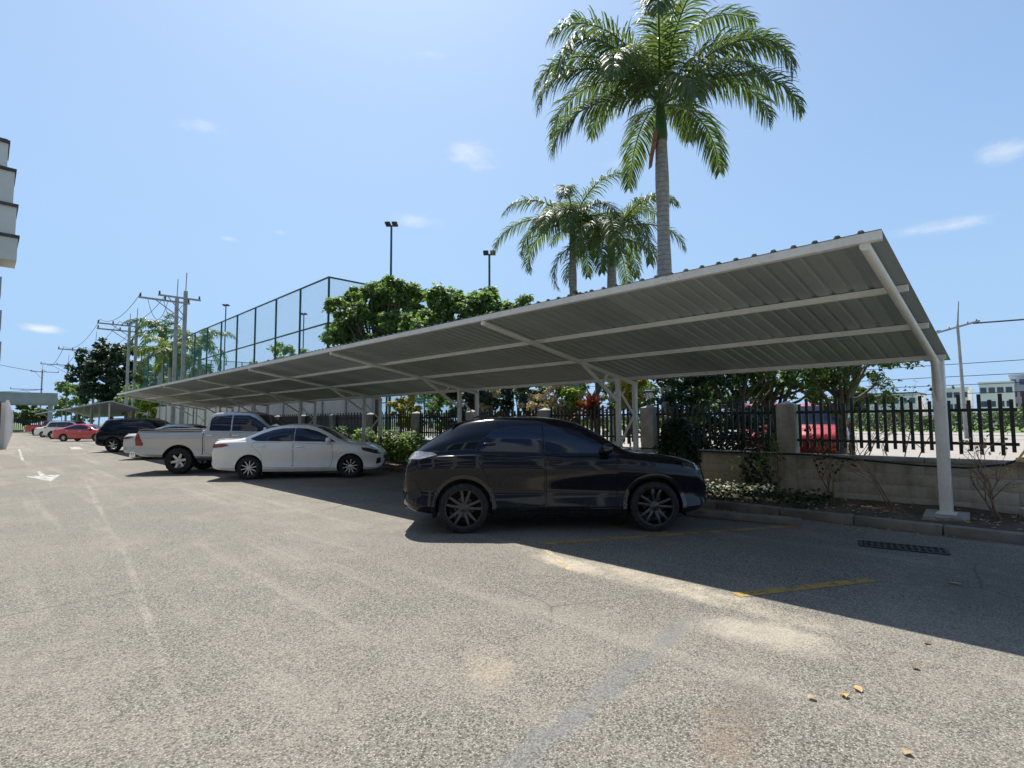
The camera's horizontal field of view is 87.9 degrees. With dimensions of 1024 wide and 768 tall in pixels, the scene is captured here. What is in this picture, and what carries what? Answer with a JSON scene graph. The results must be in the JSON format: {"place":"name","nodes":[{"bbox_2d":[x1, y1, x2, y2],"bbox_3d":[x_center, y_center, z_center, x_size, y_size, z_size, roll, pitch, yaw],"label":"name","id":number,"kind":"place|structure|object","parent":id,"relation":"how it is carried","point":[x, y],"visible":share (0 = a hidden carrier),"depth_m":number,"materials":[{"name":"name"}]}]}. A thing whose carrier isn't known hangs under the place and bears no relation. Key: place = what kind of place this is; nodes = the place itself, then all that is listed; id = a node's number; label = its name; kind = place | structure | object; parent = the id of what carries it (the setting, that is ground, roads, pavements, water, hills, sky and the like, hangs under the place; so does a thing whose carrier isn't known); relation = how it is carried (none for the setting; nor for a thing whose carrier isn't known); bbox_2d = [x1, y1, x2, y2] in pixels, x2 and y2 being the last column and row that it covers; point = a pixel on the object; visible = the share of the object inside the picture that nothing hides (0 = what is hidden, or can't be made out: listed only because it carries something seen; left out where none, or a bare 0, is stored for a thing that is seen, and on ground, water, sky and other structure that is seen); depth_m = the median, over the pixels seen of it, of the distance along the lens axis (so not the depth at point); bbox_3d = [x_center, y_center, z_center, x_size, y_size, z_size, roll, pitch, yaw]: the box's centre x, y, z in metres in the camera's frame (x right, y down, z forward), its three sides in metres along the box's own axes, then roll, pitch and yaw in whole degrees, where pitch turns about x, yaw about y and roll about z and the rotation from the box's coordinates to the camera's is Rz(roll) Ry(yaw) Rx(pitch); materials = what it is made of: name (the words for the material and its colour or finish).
{"place":"outdoors","nodes":[
{"label":"outdoors","id":0,"kind":"place"},
{"bbox_2d":[0,137,19,357],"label":"apartment block","id":1,"kind":"structure","parent":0,"point":[9,240],"depth_m":25.30,"materials":[{"name":"white concrete"}]},
{"bbox_2d":[479,389,507,415],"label":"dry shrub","id":2,"kind":"object","parent":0,"point":[495,394],"visible":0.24,"depth_m":17.38,"materials":[{"name":"brown plant"}]},
{"bbox_2d":[0,431,1023,767],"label":"asphalt","id":3,"kind":"structure","parent":0,"point":[154,613],"depth_m":3.78,"materials":[{"name":"asphalt"}]},
{"bbox_2d":[0,400,13,448],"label":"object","id":4,"kind":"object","parent":3,"relation":"on","point":[6,420],"depth_m":31.32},
{"bbox_2d":[0,392,57,420],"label":"gatehouse canopy","id":5,"kind":"object","parent":3,"relation":"on","point":[50,400],"visible":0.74,"depth_m":87.73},
{"bbox_2d":[13,419,46,431],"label":"steel gate","id":6,"kind":"structure","parent":3,"relation":"on","point":[26,420],"depth_m":92.72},
{"bbox_2d":[24,421,50,435],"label":"parked pickup","id":7,"kind":"object","parent":3,"relation":"on","point":[30,428],"visible":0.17,"depth_m":65.81,"materials":[{"name":"red paint"}]},
{"bbox_2d":[34,426,45,436],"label":"parked sedan","id":8,"kind":"object","parent":3,"relation":"on","point":[38,431],"visible":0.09,"depth_m":56.91,"materials":[{"name":"white paint"}]},
{"bbox_2d":[43,421,85,438],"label":"parked suv","id":9,"kind":"object","parent":3,"relation":"on","point":[49,427],"visible":0.2,"depth_m":51.17,"materials":[{"name":"grey paint"}]},
{"bbox_2d":[52,424,100,441],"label":"parked sedan","id":10,"kind":"object","parent":3,"relation":"on","point":[76,432],"visible":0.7,"depth_m":44.04,"materials":[{"name":"red paint"}]},
{"bbox_2d":[95,418,171,451],"bbox_3d":[-19.444,2.718,28.529,4.620,1.761,2.123,0,-4,-5],"label":"parked suv","id":11,"kind":"object","parent":3,"relation":"on","point":[111,433],"visible":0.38,"depth_m":27.64,"materials":[{"name":"blue paint"}]},
{"bbox_2d":[123,424,206,458],"bbox_3d":[-14.004,2.447,22.928,4.518,1.470,2.028,0,-4,-6],"label":"parked sedan","id":12,"kind":"object","parent":3,"relation":"on","point":[128,443],"visible":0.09,"depth_m":21.98,"materials":[{"name":"grey paint"}]},
{"bbox_2d":[129,412,283,473],"bbox_3d":[-8.695,1.800,16.721,5.430,1.847,2.076,0,-4,-6],"label":"parked pickup","id":13,"kind":"object","parent":3,"relation":"on","point":[191,447],"visible":0.52,"depth_m":15.80,"materials":[{"name":"silver metal"}]},
{"bbox_2d":[212,424,387,479],"bbox_3d":[-5.860,1.857,15.041,4.518,1.470,2.028,0,-4,-7],"label":"parked sedan","id":14,"kind":"object","parent":3,"relation":"on","point":[297,448],"visible":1,"depth_m":14.25,"materials":[{"name":"white paint"}]},
{"bbox_2d":[403,413,706,533],"bbox_3d":[0.629,1.258,8.113,4.336,1.640,2.067,0,-4,-1],"label":"parked suv","id":15,"kind":"object","parent":3,"relation":"on","point":[484,465],"visible":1,"depth_m":7.26,"materials":[{"name":"black paint"}]},
{"bbox_2d":[544,549,573,570],"bbox_3d":[0.499,1.917,5.804,0.070,0.001,0.979,1,-4,-13],"label":"parking line","id":16,"kind":"object","parent":3,"relation":"on","point":[560,561],"visible":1,"depth_m":5.75,"materials":[{"name":"paint"}]},
{"bbox_2d":[540,525,797,544],"bbox_3d":[2.230,1.994,7.056,3.910,0.001,0.110,1,-4,-15],"label":"parking line","id":17,"kind":"object","parent":3,"relation":"on","point":[574,541],"visible":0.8,"depth_m":6.97,"materials":[{"name":"yellow paint"}]},
{"bbox_2d":[678,509,801,525],"bbox_3d":[3.394,2.012,8.079,1.780,0.100,0.170,-3,-5,33],"label":"wheel stop","id":18,"kind":"object","parent":3,"relation":"on","point":[773,519],"visible":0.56,"depth_m":7.93,"materials":[{"name":"concrete"}]},
{"bbox_2d":[732,578,876,596],"bbox_3d":[2.667,1.836,4.803,1.513,0.001,0.120,1,-4,-16],"label":"parking line","id":19,"kind":"object","parent":3,"relation":"on","point":[801,587],"visible":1,"depth_m":4.79,"materials":[{"name":"yellow paint"}]},
{"bbox_2d":[709,487,1023,546],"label":"leaf litter","id":20,"kind":"object","parent":3,"relation":"on","point":[932,518],"visible":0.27,"depth_m":7.83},
{"bbox_2d":[858,540,950,554],"bbox_3d":[4.596,1.923,6.253,0.860,0.011,0.360,-3,-5,32],"label":"drain grate","id":21,"kind":"object","parent":3,"relation":"on","point":[907,547],"visible":1,"depth_m":6.23,"materials":[{"name":"metal"}]},
{"bbox_2d":[0,0,1023,423],"label":"sky","id":22,"kind":"structure","parent":0,"point":[259,152],"materials":[{"name":"blue"}]},
{"bbox_2d":[13,421,1023,435],"bbox_3d":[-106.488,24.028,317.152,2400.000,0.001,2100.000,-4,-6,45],"label":"ground","id":23,"kind":"structure","parent":0,"point":[998,431],"depth_m":77.08,"materials":[{"name":"grey concrete"}]},
{"bbox_2d":[10,368,58,424],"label":"utility pole","id":24,"kind":"object","parent":23,"relation":"on","point":[41,377],"visible":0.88,"depth_m":118.47,"materials":[{"name":"concrete"}]},
{"bbox_2d":[13,405,60,431],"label":"broadleaf tree","id":25,"kind":"object","parent":23,"relation":"on","point":[27,412],"visible":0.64,"depth_m":97.71,"materials":[{"name":"green plant"}]},
{"bbox_2d":[53,381,100,421],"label":"broadleaf tree","id":26,"kind":"object","parent":23,"relation":"on","point":[66,388],"visible":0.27,"depth_m":99.32,"materials":[{"name":"green plant"}]},
{"bbox_2d":[58,332,96,423],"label":"utility pole","id":27,"kind":"object","parent":23,"relation":"on","point":[72,349],"visible":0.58,"depth_m":78.73,"materials":[{"name":"concrete"}]},
{"bbox_2d":[35,401,138,424],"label":"carport","id":28,"kind":"object","parent":23,"relation":"on","point":[108,409],"visible":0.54,"depth_m":63.99,"materials":[{"name":"white paint"}]},
{"bbox_2d":[64,337,154,418],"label":"broadleaf tree","id":29,"kind":"object","parent":23,"relation":"on","point":[98,363],"visible":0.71,"depth_m":73.51,"materials":[{"name":"green plant"}]},
{"bbox_2d":[97,308,141,417],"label":"utility pole","id":30,"kind":"object","parent":23,"relation":"on","point":[135,344],"visible":0.79,"depth_m":58.50,"materials":[{"name":"concrete"}]},
{"bbox_2d":[113,384,141,415],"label":"broadleaf tree","id":31,"kind":"object","parent":23,"relation":"on","point":[117,399],"visible":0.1,"depth_m":64.24,"materials":[{"name":"green plant"}]},
{"bbox_2d":[133,398,160,417],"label":"broadleaf tree","id":32,"kind":"object","parent":23,"relation":"on","point":[145,406],"visible":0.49,"depth_m":51.67,"materials":[{"name":"green plant"}]},
{"bbox_2d":[132,372,166,406],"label":"broadleaf tree","id":33,"kind":"object","parent":23,"relation":"on","point":[138,379],"visible":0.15,"depth_m":58.57,"materials":[{"name":"green plant"}]},
{"bbox_2d":[122,312,198,406],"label":"palm tree","id":34,"kind":"object","parent":23,"relation":"on","point":[160,330],"visible":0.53,"depth_m":55.71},
{"bbox_2d":[139,356,214,404],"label":"broadleaf tree","id":35,"kind":"object","parent":23,"relation":"on","point":[166,371],"visible":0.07,"depth_m":70.86,"materials":[{"name":"green plant"}]},
{"bbox_2d":[249,341,309,363],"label":"broadleaf tree","id":36,"kind":"object","parent":23,"relation":"on","point":[284,349],"visible":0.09,"depth_m":48.05,"materials":[{"name":"green plant"}]},
{"bbox_2d":[139,276,513,438],"bbox_3d":[-20.570,0.399,47.777,44.980,9.050,13.630,-4,-6,45],"label":"sports cage","id":37,"kind":"object","parent":23,"relation":"on","point":[328,322],"visible":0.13,"depth_m":34.60,"materials":[{"name":"green paint"}]},
{"bbox_2d":[483,250,495,391],"bbox_3d":[-1.265,-2.006,29.991,0.700,11.184,0.441,0,-4,0],"label":"light mast","id":38,"kind":"object","parent":23,"relation":"on","point":[485,252],"visible":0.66,"depth_m":30.23,"materials":[{"name":"metal"}]},
{"bbox_2d":[273,392,1023,513],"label":"boundary fence","id":39,"kind":"object","parent":23,"relation":"on","point":[906,484],"visible":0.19,"depth_m":9.69,"materials":[{"name":"concrete"}]},
{"bbox_2d":[640,390,657,404],"bbox_3d":[3.194,0.314,12.362,0.400,0.360,0.400,-4,-6,45],"label":"pillar lantern","id":40,"kind":"object","parent":39,"relation":"on","point":[648,394],"visible":1,"depth_m":12.28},
{"bbox_2d":[624,447,1023,468],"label":"coping","id":41,"kind":"object","parent":39,"relation":"attached to","point":[960,467],"visible":0.52,"depth_m":9.04,"materials":[{"name":"beige concrete"}]},
{"bbox_2d":[374,466,1023,544],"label":"kerb","id":42,"kind":"structure","parent":23,"relation":"on","point":[1013,537],"depth_m":7.47,"materials":[{"name":"concrete"}]},
{"bbox_2d":[736,402,777,451],"bbox_3d":[9.275,1.733,19.355,2.134,2.142,4.610,-2,-4,28],"label":"parked van","id":43,"kind":"object","parent":23,"relation":"on","point":[746,404],"visible":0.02,"depth_m":18.21,"materials":[{"name":"red paint"}]},
{"bbox_2d":[570,407,1023,432],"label":"hedge","id":44,"kind":"object","parent":23,"relation":"on","point":[1006,414],"visible":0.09,"depth_m":59.01,"materials":[{"name":"green plant"}]},
{"bbox_2d":[800,402,855,454],"bbox_3d":[11.502,1.739,19.622,2.134,2.142,4.610,-3,-5,35],"label":"parked van","id":45,"kind":"object","parent":23,"relation":"on","point":[803,449],"visible":0.22,"depth_m":18.06,"materials":[{"name":"red paint"}]},
{"bbox_2d":[828,386,869,409],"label":"street tree","id":46,"kind":"object","parent":23,"relation":"on","point":[858,392],"visible":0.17,"depth_m":84.71,"materials":[{"name":"green plant"}]},
{"bbox_2d":[978,381,1016,424],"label":"apartment block","id":47,"kind":"structure","parent":23,"relation":"on","point":[1007,388],"depth_m":110.99,"materials":[{"name":"white concrete"}]},
{"bbox_2d":[377,429,1023,459],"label":"pavement","id":48,"kind":"structure","parent":0,"point":[955,453],"depth_m":26.18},
{"bbox_2d":[936,301,979,437],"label":"utility pole","id":49,"kind":"object","parent":48,"relation":"on","point":[965,423],"visible":0.97,"depth_m":40.03,"materials":[{"name":"concrete"}]},
{"bbox_2d":[973,319,1023,323],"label":"power cable","id":50,"kind":"object","parent":49,"relation":"attached to","point":[998,321],"visible":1,"depth_m":38.69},
{"bbox_2d":[382,459,1023,531],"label":"planter soil","id":51,"kind":"structure","parent":0,"point":[1008,523],"depth_m":8.20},
{"bbox_2d":[331,426,352,437],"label":"bush","id":52,"kind":"object","parent":51,"relation":"on","point":[343,431],"visible":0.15,"depth_m":21.30,"materials":[{"name":"green plant"}]},
{"bbox_2d":[350,427,377,442],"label":"bush","id":53,"kind":"object","parent":51,"relation":"on","point":[372,437],"visible":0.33,"depth_m":19.88,"materials":[{"name":"green plant"}]},
{"bbox_2d":[374,429,406,461],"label":"bush","id":54,"kind":"object","parent":51,"relation":"on","point":[387,446],"visible":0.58,"depth_m":18.57,"materials":[{"name":"green plant"}]},
{"bbox_2d":[392,430,426,463],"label":"bush","id":55,"kind":"object","parent":51,"relation":"on","point":[405,440],"visible":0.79,"depth_m":17.78,"materials":[{"name":"green plant"}]},
{"bbox_2d":[117,229,969,521],"bbox_3d":[-8.120,1.275,19.461,37.473,3.226,4.881,-4,-6,45],"label":"carport","id":56,"kind":"object","parent":51,"relation":"on","point":[845,301],"visible":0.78,"depth_m":8.54,"materials":[{"name":"white paint"}]},
{"bbox_2d":[652,417,702,467],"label":"bush","id":57,"kind":"object","parent":51,"relation":"on","point":[671,439],"visible":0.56,"depth_m":10.23,"materials":[{"name":"green plant"}]},
{"bbox_2d":[705,479,780,492],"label":"variegated leaves","id":58,"kind":"object","parent":51,"relation":"on","point":[753,488],"visible":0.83,"depth_m":9.86,"materials":[{"name":"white plant"}]},
{"bbox_2d":[726,432,786,492],"bbox_3d":[4.570,1.501,9.846,0.997,1.240,0.713,1,-4,-18],"label":"bare shrub","id":59,"kind":"object","parent":51,"relation":"on","point":[777,449],"visible":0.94,"depth_m":9.83,"materials":[{"name":"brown plant"}]},
{"bbox_2d":[738,441,777,491],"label":"shrub","id":60,"kind":"object","parent":51,"relation":"on","point":[749,479],"visible":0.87,"depth_m":10.12,"materials":[{"name":"green plant"}]},
{"bbox_2d":[706,479,835,508],"bbox_3d":[4.450,1.995,9.654,2.440,0.312,1.519,-4,-6,45],"label":"ground cover","id":61,"kind":"object","parent":51,"relation":"on","point":[791,497],"visible":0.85,"depth_m":9.31,"materials":[{"name":"green plant"}]},
{"bbox_2d":[803,426,856,502],"bbox_3d":[5.453,1.391,9.220,0.773,1.365,0.908,1,-4,-17],"label":"bare shrub","id":62,"kind":"object","parent":51,"relation":"on","point":[828,449],"visible":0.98,"depth_m":9.20,"materials":[{"name":"brown plant"}]},
{"bbox_2d":[834,432,895,512],"bbox_3d":[5.393,1.375,8.305,0.944,1.272,0.434,0,-4,-10],"label":"bare shrub","id":63,"kind":"object","parent":51,"relation":"on","point":[873,479],"visible":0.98,"depth_m":8.19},
{"bbox_2d":[953,433,1021,518],"bbox_3d":[7.045,1.338,7.745,0.847,1.251,1.254,-3,-5,31],"label":"bare shrub","id":64,"kind":"object","parent":51,"relation":"on","point":[985,479],"visible":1,"depth_m":7.70,"materials":[{"name":"brown plant"}]},
{"bbox_2d":[384,427,1023,434],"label":"road","id":65,"kind":"structure","parent":0,"point":[953,433],"depth_m":53.46,"materials":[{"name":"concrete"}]},
{"bbox_2d":[403,359,1023,396],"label":"power cable","id":66,"kind":"object","parent":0,"point":[914,366],"visible":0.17,"depth_m":41.12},
{"bbox_2d":[438,391,1023,406],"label":"power cable","id":67,"kind":"object","parent":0,"point":[856,396],"visible":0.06,"depth_m":41.79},
{"bbox_2d":[514,382,1023,401],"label":"power cable","id":68,"kind":"object","parent":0,"point":[946,385],"visible":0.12,"depth_m":40.61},
{"bbox_2d":[600,373,1021,393],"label":"power cable","id":69,"kind":"object","parent":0,"point":[930,377],"visible":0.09,"depth_m":40.83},
{"bbox_2d":[856,392,926,424],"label":"apartment block","id":70,"kind":"structure","parent":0,"point":[907,396],"depth_m":122.52,"materials":[{"name":"white concrete"}]},
{"bbox_2d":[931,387,973,422],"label":"apartment block","id":71,"kind":"structure","parent":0,"point":[952,399],"depth_m":117.40,"materials":[{"name":"white concrete"}]},
{"bbox_2d":[1008,374,1023,423],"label":"apartment block","id":72,"kind":"structure","parent":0,"point":[1018,386],"depth_m":114.36,"materials":[{"name":"beige concrete"}]},
{"label":"lawn","id":73,"kind":"structure","parent":0,"visible":0},
{"bbox_2d":[122,333,205,405],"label":"palm tree","id":74,"kind":"object","parent":73,"relation":"on","point":[158,352],"visible":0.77,"depth_m":48.54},
{"bbox_2d":[139,273,200,424],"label":"utility pole","id":75,"kind":"object","parent":73,"relation":"on","point":[186,299],"visible":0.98,"depth_m":44.72,"materials":[{"name":"concrete"}]},
{"bbox_2d":[164,328,234,375],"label":"palm tree","id":76,"kind":"object","parent":73,"relation":"on","point":[210,336],"visible":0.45,"depth_m":53.48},
{"bbox_2d":[127,398,374,436],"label":"panel wall","id":77,"kind":"structure","parent":73,"relation":"on","point":[324,407],"depth_m":29.69,"materials":[{"name":"metal"}]},
{"bbox_2d":[318,274,435,413],"bbox_3d":[-6.701,-1.115,26.813,5.676,9.040,6.631,1,-4,-22],"label":"frangipani tree","id":78,"kind":"object","parent":73,"relation":"on","point":[388,296],"visible":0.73,"depth_m":25.65,"materials":[{"name":"green plant"}]},
{"bbox_2d":[385,221,397,411],"bbox_3d":[-6.999,-2.888,30.540,0.700,13.084,0.441,0,-4,0],"label":"light mast","id":79,"kind":"object","parent":73,"relation":"on","point":[388,223],"visible":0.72,"depth_m":30.81,"materials":[{"name":"metal"}]},
{"bbox_2d":[385,395,422,436],"bbox_3d":[-4.275,1.616,20.714,1.221,2.680,2.431,1,-4,-20],"label":"croton","id":80,"kind":"object","parent":73,"relation":"on","point":[409,401],"visible":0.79,"depth_m":20.95,"materials":[{"name":"yellow plant"}]},
{"bbox_2d":[402,390,485,431],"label":"broadleaf tree","id":81,"kind":"object","parent":73,"relation":"on","point":[435,402],"visible":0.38,"depth_m":26.89,"materials":[{"name":"green plant"}]},
{"bbox_2d":[397,282,533,407],"bbox_3d":[-1.946,-0.496,21.411,6.694,6.988,4.440,-2,-4,27],"label":"frangipani tree","id":82,"kind":"object","parent":73,"relation":"on","point":[443,304],"visible":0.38,"depth_m":20.25,"materials":[{"name":"green plant"}]},
{"bbox_2d":[440,389,510,426],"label":"broadleaf tree","id":83,"kind":"object","parent":73,"relation":"on","point":[470,401],"visible":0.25,"depth_m":18.85,"materials":[{"name":"green plant"}]},
{"bbox_2d":[481,387,546,414],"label":"broadleaf tree","id":84,"kind":"object","parent":73,"relation":"on","point":[523,394],"visible":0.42,"depth_m":17.50,"materials":[{"name":"green plant"}]},
{"bbox_2d":[477,386,550,415],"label":"broadleaf tree","id":85,"kind":"object","parent":73,"relation":"on","point":[539,387],"visible":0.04,"depth_m":23.80,"materials":[{"name":"green plant"}]},
{"bbox_2d":[517,385,585,418],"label":"dry shrub","id":86,"kind":"object","parent":73,"relation":"on","point":[553,400],"visible":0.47,"depth_m":15.75,"materials":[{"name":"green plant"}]},
{"bbox_2d":[491,167,651,416],"bbox_3d":[2.375,-2.404,20.145,5.402,10.542,5.403,-4,-6,45],"label":"palm tree","id":87,"kind":"object","parent":73,"relation":"on","point":[569,220],"visible":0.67,"depth_m":20.03,"materials":[{"name":"green plant"}]},
{"bbox_2d":[558,388,584,423],"bbox_3d":[1.755,1.322,15.224,1.015,2.446,0.700,-4,-6,45],"label":"croton","id":88,"kind":"object","parent":73,"relation":"on","point":[572,394],"visible":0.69,"depth_m":15.10,"materials":[{"name":"green plant"}]},
{"bbox_2d":[572,290,601,434],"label":"tree","id":89,"kind":"object","parent":73,"relation":"on","point":[598,387],"visible":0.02,"depth_m":17.19,"materials":[{"name":"plant"}]},
{"bbox_2d":[538,382,640,443],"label":"broadleaf tree","id":90,"kind":"object","parent":73,"relation":"on","point":[583,387],"visible":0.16,"depth_m":21.92,"materials":[{"name":"green plant"}]},
{"bbox_2d":[567,389,614,431],"bbox_3d":[2.265,1.310,14.816,1.791,2.403,1.851,-4,-6,45],"label":"cordyline","id":91,"kind":"object","parent":73,"relation":"on","point":[592,400],"visible":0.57,"depth_m":14.69,"materials":[{"name":"red plant"}]},
{"bbox_2d":[528,190,686,443],"bbox_3d":[3.648,-2.095,19.983,5.779,9.890,5.680,-2,-4,25],"label":"palm tree","id":92,"kind":"object","parent":73,"relation":"on","point":[609,238],"visible":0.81,"depth_m":19.47,"materials":[{"name":"green plant"}]},
{"bbox_2d":[621,379,648,446],"bbox_3d":[3.224,1.079,14.235,0.946,2.775,0.740,-4,-6,45],"label":"croton","id":93,"kind":"object","parent":73,"relation":"on","point":[626,389],"visible":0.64,"depth_m":14.18,"materials":[{"name":"green plant"}]},
{"bbox_2d":[606,379,722,439],"bbox_3d":[5.540,0.758,19.188,4.039,4.096,3.689,-4,-6,45],"label":"broadleaf tree","id":94,"kind":"object","parent":73,"relation":"on","point":[654,387],"visible":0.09,"depth_m":19.28,"materials":[{"name":"green plant"}]},
{"bbox_2d":[532,0,807,447],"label":"palm tree","id":95,"kind":"object","parent":73,"relation":"on","point":[639,82],"visible":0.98,"depth_m":14.14,"materials":[{"name":"green plant"}]},
{"bbox_2d":[643,375,739,447],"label":"dark hedge tree","id":96,"kind":"object","parent":73,"relation":"on","point":[678,395],"visible":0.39,"depth_m":12.65,"materials":[{"name":"green plant"}]},
{"bbox_2d":[683,406,775,451],"bbox_3d":[5.078,1.407,11.865,2.541,1.828,0.902,-4,-6,45],"label":"hedge bush","id":97,"kind":"object","parent":73,"relation":"on","point":[706,446],"visible":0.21,"depth_m":11.74,"materials":[{"name":"green plant"}]},
{"bbox_2d":[680,369,805,446],"bbox_3d":[5.959,0.365,13.655,3.524,4.099,2.799,-4,-6,45],"label":"broadleaf tree","id":98,"kind":"object","parent":73,"relation":"on","point":[743,391],"visible":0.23,"depth_m":13.67,"materials":[{"name":"green plant"}]},
{"bbox_2d":[722,369,827,427],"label":"broadleaf tree","id":99,"kind":"object","parent":73,"relation":"on","point":[752,398],"visible":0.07,"depth_m":17.45,"materials":[{"name":"green plant"}]},
{"bbox_2d":[744,367,842,430],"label":"street tree","id":100,"kind":"object","parent":73,"relation":"on","point":[771,396],"visible":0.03,"depth_m":14.19,"materials":[{"name":"green plant"}]},
{"bbox_2d":[798,363,902,453],"bbox_3d":[8.125,0.245,13.385,2.728,4.319,3.054,-4,-6,45],"label":"street tree","id":101,"kind":"object","parent":73,"relation":"on","point":[845,383],"visible":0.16,"depth_m":13.26,"materials":[{"name":"green plant"}]},
{"bbox_2d":[792,362,923,454],"bbox_3d":[10.626,0.432,16.494,3.459,4.335,2.688,-4,-6,45],"label":"broadleaf tree","id":102,"kind":"object","parent":73,"relation":"on","point":[893,397],"visible":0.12,"depth_m":16.01,"materials":[{"name":"green plant"}]},
{"bbox_2d":[815,365,931,454],"bbox_3d":[7.328,0.965,10.877,1.079,2.577,2.223,-1,-4,4],"label":"bare shrub","id":103,"kind":"object","parent":73,"relation":"on","point":[908,401],"visible":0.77,"depth_m":10.62,"materials":[{"name":"brown plant"}]},
{"bbox_2d":[861,377,954,456],"bbox_3d":[7.800,1.027,10.532,1.418,2.401,2.320,-4,-6,45],"label":"bare shrub","id":104,"kind":"object","parent":73,"relation":"on","point":[884,386],"visible":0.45,"depth_m":10.55,"materials":[{"name":"brown plant"}]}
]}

